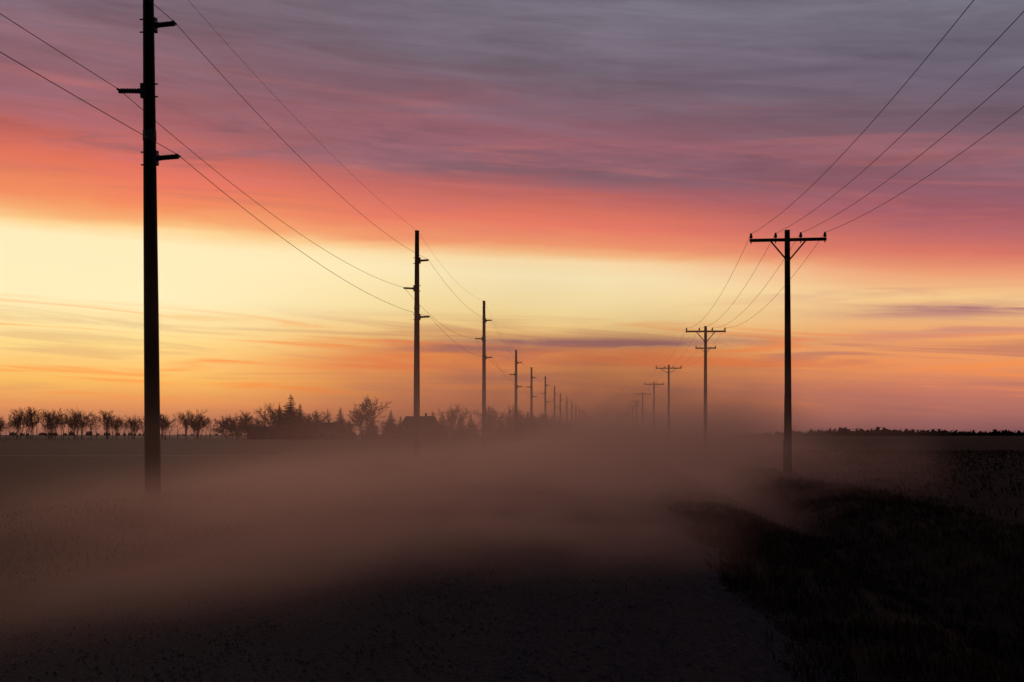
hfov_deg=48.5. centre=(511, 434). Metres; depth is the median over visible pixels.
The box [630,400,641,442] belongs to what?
wooden utility pole
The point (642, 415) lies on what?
wooden utility pole
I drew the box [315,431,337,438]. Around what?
walls
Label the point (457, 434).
spruce tree
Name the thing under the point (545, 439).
steel power pole
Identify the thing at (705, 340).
wooden utility pole
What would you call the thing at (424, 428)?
windows
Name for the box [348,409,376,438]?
leafless tree
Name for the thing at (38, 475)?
ground field
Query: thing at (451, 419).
leafless tree
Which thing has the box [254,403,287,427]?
leafless tree
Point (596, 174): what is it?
sky
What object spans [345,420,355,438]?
spruce tree
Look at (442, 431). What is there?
spruce tree
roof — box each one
[314,422,338,430]
[400,416,438,426]
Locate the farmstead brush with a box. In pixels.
[228,421,565,438]
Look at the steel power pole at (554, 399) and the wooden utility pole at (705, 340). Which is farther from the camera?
the steel power pole at (554, 399)
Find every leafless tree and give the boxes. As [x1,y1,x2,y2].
[209,414,240,438]
[215,410,256,438]
[237,412,269,435]
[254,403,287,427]
[303,408,334,421]
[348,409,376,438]
[349,395,389,430]
[434,403,471,435]
[474,405,498,429]
[490,405,523,438]
[534,413,557,438]
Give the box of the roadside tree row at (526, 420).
[507,409,583,437]
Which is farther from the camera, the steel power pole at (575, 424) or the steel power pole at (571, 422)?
the steel power pole at (575, 424)
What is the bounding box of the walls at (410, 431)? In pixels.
[402,418,437,438]
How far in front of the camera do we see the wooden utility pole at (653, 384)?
181.59 m
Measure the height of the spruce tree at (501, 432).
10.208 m
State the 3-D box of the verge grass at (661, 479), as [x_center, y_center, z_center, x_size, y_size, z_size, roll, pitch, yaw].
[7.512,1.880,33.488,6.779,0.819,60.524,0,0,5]
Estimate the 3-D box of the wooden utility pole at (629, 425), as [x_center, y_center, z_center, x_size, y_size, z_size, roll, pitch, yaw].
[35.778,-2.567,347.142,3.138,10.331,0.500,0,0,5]
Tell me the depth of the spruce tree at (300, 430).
441.98 m
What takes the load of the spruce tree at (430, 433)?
on the ground field
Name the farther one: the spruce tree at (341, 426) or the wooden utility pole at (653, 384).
the spruce tree at (341, 426)
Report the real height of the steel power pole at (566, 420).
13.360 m
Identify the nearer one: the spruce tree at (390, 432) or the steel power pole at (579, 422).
the spruce tree at (390, 432)
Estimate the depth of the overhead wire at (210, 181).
34.67 m
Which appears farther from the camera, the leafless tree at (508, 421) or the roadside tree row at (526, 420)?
the roadside tree row at (526, 420)
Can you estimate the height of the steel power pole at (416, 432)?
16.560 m
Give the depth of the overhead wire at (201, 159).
39.45 m
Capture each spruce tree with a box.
[265,396,304,438]
[266,406,291,438]
[286,404,311,438]
[303,413,318,438]
[334,408,353,438]
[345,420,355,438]
[362,419,381,438]
[380,410,400,438]
[395,416,402,438]
[423,412,439,438]
[434,412,451,438]
[452,413,466,438]
[461,414,480,438]
[486,415,498,438]
[493,416,509,438]
[510,415,528,438]
[526,417,541,438]
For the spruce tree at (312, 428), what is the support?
on the ground field
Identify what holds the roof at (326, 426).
on the walls at (326, 434)
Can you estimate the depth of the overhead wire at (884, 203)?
34.70 m
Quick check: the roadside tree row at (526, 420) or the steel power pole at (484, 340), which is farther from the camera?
the roadside tree row at (526, 420)
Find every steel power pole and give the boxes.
[116,0,180,491]
[403,230,429,458]
[475,301,491,450]
[509,350,521,446]
[526,367,535,444]
[541,376,548,442]
[553,386,557,441]
[557,393,563,440]
[566,397,568,439]
[569,401,573,439]
[575,406,577,438]
[579,407,580,438]
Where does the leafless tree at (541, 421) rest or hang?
on the ground field
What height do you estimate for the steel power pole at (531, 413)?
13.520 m
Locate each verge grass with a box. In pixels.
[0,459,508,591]
[637,462,1023,681]
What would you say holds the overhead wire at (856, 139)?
attached to the wooden utility pole at (787, 447)
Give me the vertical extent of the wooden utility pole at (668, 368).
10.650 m
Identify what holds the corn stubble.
on the ground field
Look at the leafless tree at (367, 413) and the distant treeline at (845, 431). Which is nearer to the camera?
the leafless tree at (367, 413)
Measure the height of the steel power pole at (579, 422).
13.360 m
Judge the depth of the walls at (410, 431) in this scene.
444.12 m
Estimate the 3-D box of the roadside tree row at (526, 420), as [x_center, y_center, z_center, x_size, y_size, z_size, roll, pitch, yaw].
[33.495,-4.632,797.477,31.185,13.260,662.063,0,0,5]
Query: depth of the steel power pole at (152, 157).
33.84 m
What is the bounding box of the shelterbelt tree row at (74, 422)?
[0,407,217,438]
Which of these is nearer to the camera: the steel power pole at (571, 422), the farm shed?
the steel power pole at (571, 422)
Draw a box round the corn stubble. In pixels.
[689,449,1023,516]
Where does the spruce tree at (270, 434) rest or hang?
on the ground field
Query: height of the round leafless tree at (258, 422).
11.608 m
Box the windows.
[405,427,425,436]
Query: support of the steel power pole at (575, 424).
on the ground field
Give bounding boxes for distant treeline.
[0,431,664,435]
[685,426,1023,435]
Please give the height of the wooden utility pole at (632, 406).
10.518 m
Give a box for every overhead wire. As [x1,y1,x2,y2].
[0,13,534,394]
[0,52,574,415]
[149,0,584,413]
[188,0,561,395]
[624,66,1023,416]
[627,11,1023,410]
[629,0,973,403]
[639,106,1023,406]
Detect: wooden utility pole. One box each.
[627,405,638,441]
[627,409,629,441]
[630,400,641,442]
[641,392,650,443]
[644,382,663,445]
[656,365,681,448]
[686,326,725,455]
[749,230,826,475]
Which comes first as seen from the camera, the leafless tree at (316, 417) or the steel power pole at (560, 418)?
the steel power pole at (560, 418)
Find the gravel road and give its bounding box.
[0,435,835,681]
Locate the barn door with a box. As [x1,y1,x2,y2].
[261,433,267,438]
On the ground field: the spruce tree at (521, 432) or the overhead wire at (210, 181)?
the spruce tree at (521, 432)
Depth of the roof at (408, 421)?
445.11 m
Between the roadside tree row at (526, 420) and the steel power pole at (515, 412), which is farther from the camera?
the roadside tree row at (526, 420)
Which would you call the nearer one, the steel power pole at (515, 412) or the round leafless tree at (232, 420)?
the steel power pole at (515, 412)
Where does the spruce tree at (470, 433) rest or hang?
on the ground field
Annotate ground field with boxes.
[0,435,1023,681]
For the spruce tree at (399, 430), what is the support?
on the ground field
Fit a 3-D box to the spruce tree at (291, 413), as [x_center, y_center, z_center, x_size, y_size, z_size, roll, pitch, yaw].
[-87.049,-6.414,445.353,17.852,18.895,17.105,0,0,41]
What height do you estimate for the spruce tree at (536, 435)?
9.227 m
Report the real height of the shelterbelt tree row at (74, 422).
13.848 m
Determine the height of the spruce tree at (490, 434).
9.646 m
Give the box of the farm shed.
[246,427,274,438]
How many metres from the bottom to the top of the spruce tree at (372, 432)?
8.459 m
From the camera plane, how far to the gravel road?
11.29 m
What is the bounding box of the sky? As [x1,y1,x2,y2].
[0,0,1023,434]
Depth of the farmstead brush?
458.93 m
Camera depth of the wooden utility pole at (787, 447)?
47.05 m
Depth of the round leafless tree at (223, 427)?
458.30 m
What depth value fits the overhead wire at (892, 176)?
30.25 m
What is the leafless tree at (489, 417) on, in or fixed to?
on the ground field
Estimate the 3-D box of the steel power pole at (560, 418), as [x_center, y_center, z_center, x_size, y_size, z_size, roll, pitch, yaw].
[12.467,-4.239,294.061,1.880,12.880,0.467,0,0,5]

